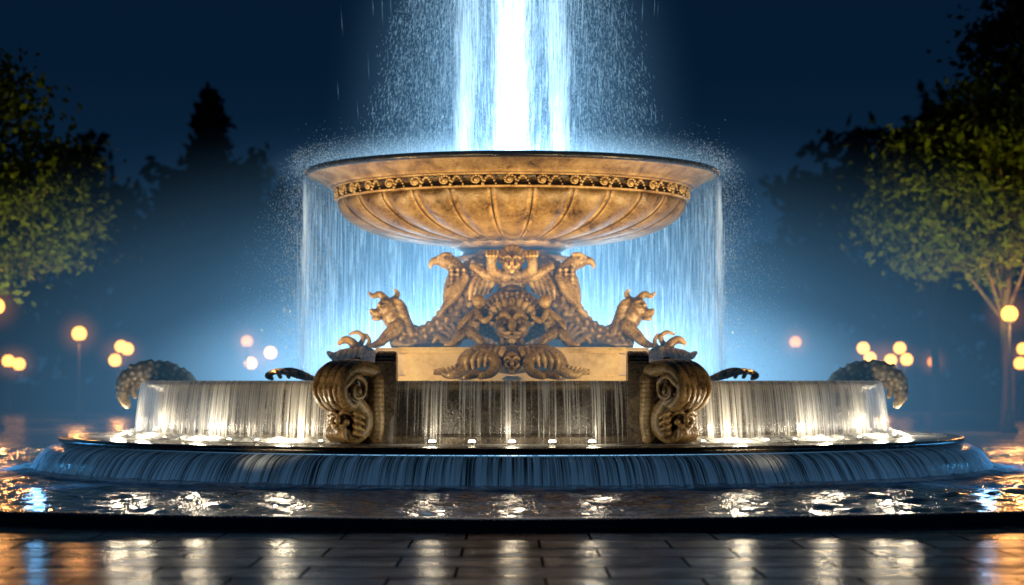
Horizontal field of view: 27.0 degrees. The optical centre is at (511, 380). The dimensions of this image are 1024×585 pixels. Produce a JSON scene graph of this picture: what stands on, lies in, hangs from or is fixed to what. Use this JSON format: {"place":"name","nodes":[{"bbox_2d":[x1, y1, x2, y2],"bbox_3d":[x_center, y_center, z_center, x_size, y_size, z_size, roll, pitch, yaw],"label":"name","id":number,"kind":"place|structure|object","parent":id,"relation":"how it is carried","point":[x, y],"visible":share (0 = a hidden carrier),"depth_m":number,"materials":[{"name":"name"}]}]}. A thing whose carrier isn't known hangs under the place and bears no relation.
{"place":"outdoors","nodes":[
{"label":"outdoors","id":0,"kind":"place"},
{"bbox_2d":[0,0,1020,383],"label":"sky","id":1,"kind":"structure","parent":0,"point":[763,75],"materials":[{"name":"blue"}]},
{"bbox_2d":[0,384,1023,584],"bbox_3d":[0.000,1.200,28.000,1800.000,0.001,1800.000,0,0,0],"label":"pavement","id":2,"kind":"structure","parent":0,"point":[83,555],"depth_m":14.83,"materials":[{"name":"grey stone"}]},
{"bbox_2d":[0,299,4,429],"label":"street lamp","id":3,"kind":"object","parent":2,"relation":"on","point":[2,306],"visible":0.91,"depth_m":51.94,"materials":[{"name":"yellow metal"}]},
{"bbox_2d":[2,353,24,411],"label":"street lamp","id":4,"kind":"object","parent":2,"relation":"on","point":[9,361],"visible":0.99,"depth_m":81.90,"materials":[{"name":"yellow metal"}]},
{"bbox_2d":[0,47,142,315],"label":"broadleaf tree","id":5,"kind":"object","parent":2,"relation":"on","point":[31,207],"visible":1,"depth_m":49.71,"materials":[{"name":"green plant"}]},
{"bbox_2d":[72,324,85,419],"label":"street lamp","id":6,"kind":"object","parent":2,"relation":"on","point":[79,333],"visible":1,"depth_m":65.92,"materials":[{"name":"black metal"}]},
{"bbox_2d":[109,339,132,413],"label":"street lamp","id":7,"kind":"object","parent":2,"relation":"on","point":[121,348],"visible":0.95,"depth_m":77.88,"materials":[{"name":"yellow glass"}]},
{"bbox_2d":[102,175,213,401],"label":"pine tree","id":8,"kind":"object","parent":2,"relation":"on","point":[162,225],"visible":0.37,"depth_m":115.32,"materials":[{"name":"green plant"}]},
{"bbox_2d":[106,81,306,397],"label":"pine tree","id":9,"kind":"object","parent":2,"relation":"on","point":[207,243],"visible":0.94,"depth_m":109.39,"materials":[{"name":"green plant"}]},
{"bbox_2d":[241,334,251,380],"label":"street lamp","id":10,"kind":"object","parent":2,"relation":"on","point":[246,342],"visible":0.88,"depth_m":83.91,"materials":[{"name":"white glass"}]},
{"bbox_2d":[245,345,275,380],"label":"street lamp","id":11,"kind":"object","parent":2,"relation":"on","point":[252,362],"visible":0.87,"depth_m":87.87,"materials":[{"name":"white glass"}]},
{"bbox_2d":[0,0,1023,530],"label":"fountain","id":12,"kind":"object","parent":2,"relation":"on","point":[510,364],"visible":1,"depth_m":25.40,"materials":[{"name":"beige stone"}]},
{"bbox_2d":[0,448,1023,516],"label":"pool water","id":13,"kind":"structure","parent":12,"relation":"in","point":[23,492],"depth_m":20.12,"materials":[{"name":"liquid"}]},
{"bbox_2d":[0,78,1023,401],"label":"distant trees","id":14,"kind":"object","parent":2,"relation":"on","point":[846,284],"visible":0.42,"depth_m":118.88,"materials":[{"name":"green plant"}]},
{"bbox_2d":[790,335,800,380],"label":"street lamp","id":15,"kind":"object","parent":2,"relation":"on","point":[795,340],"visible":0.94,"depth_m":83.94,"materials":[{"name":"white glass"}]},
{"bbox_2d":[857,340,912,412],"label":"street lamp","id":16,"kind":"object","parent":2,"relation":"on","point":[890,358],"visible":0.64,"depth_m":79.86,"materials":[{"name":"glowing glass"},{"name":"metal"}]},
{"bbox_2d":[817,38,1023,431],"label":"broadleaf tree","id":17,"kind":"object","parent":2,"relation":"on","point":[961,208],"visible":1,"depth_m":49.15,"materials":[{"name":"green plant"}]},
{"bbox_2d":[836,117,1012,427],"bbox_3d":[11.100,-2.730,54.862,5.559,8.071,4.111,0,0,23],"label":"broadleaf tree","id":18,"kind":"object","parent":2,"relation":"on","point":[933,309],"visible":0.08,"depth_m":54.92,"materials":[{"name":"green plant"}]},
{"bbox_2d":[928,357,931,410],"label":"street lamp","id":19,"kind":"object","parent":2,"relation":"on","point":[929,364],"visible":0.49,"depth_m":85.94,"materials":[{"name":"black metal"}]},
{"bbox_2d":[926,0,1023,137],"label":"broadleaf tree","id":20,"kind":"object","parent":2,"relation":"on","point":[1003,29],"visible":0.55,"depth_m":52.51,"materials":[{"name":"green plant"}]},
{"bbox_2d":[1001,303,1017,432],"bbox_3d":[11.428,-0.550,49.000,1.520,3.500,1.520,0,0,0],"label":"street lamp","id":21,"kind":"object","parent":2,"relation":"on","point":[1009,313],"visible":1,"depth_m":48.95,"materials":[{"name":"black metal"}]},
{"bbox_2d":[1014,341,1023,417],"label":"street lamp","id":22,"kind":"object","parent":2,"relation":"on","point":[1019,363],"visible":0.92,"depth_m":69.92,"materials":[{"name":"yellow metal"}]}
]}

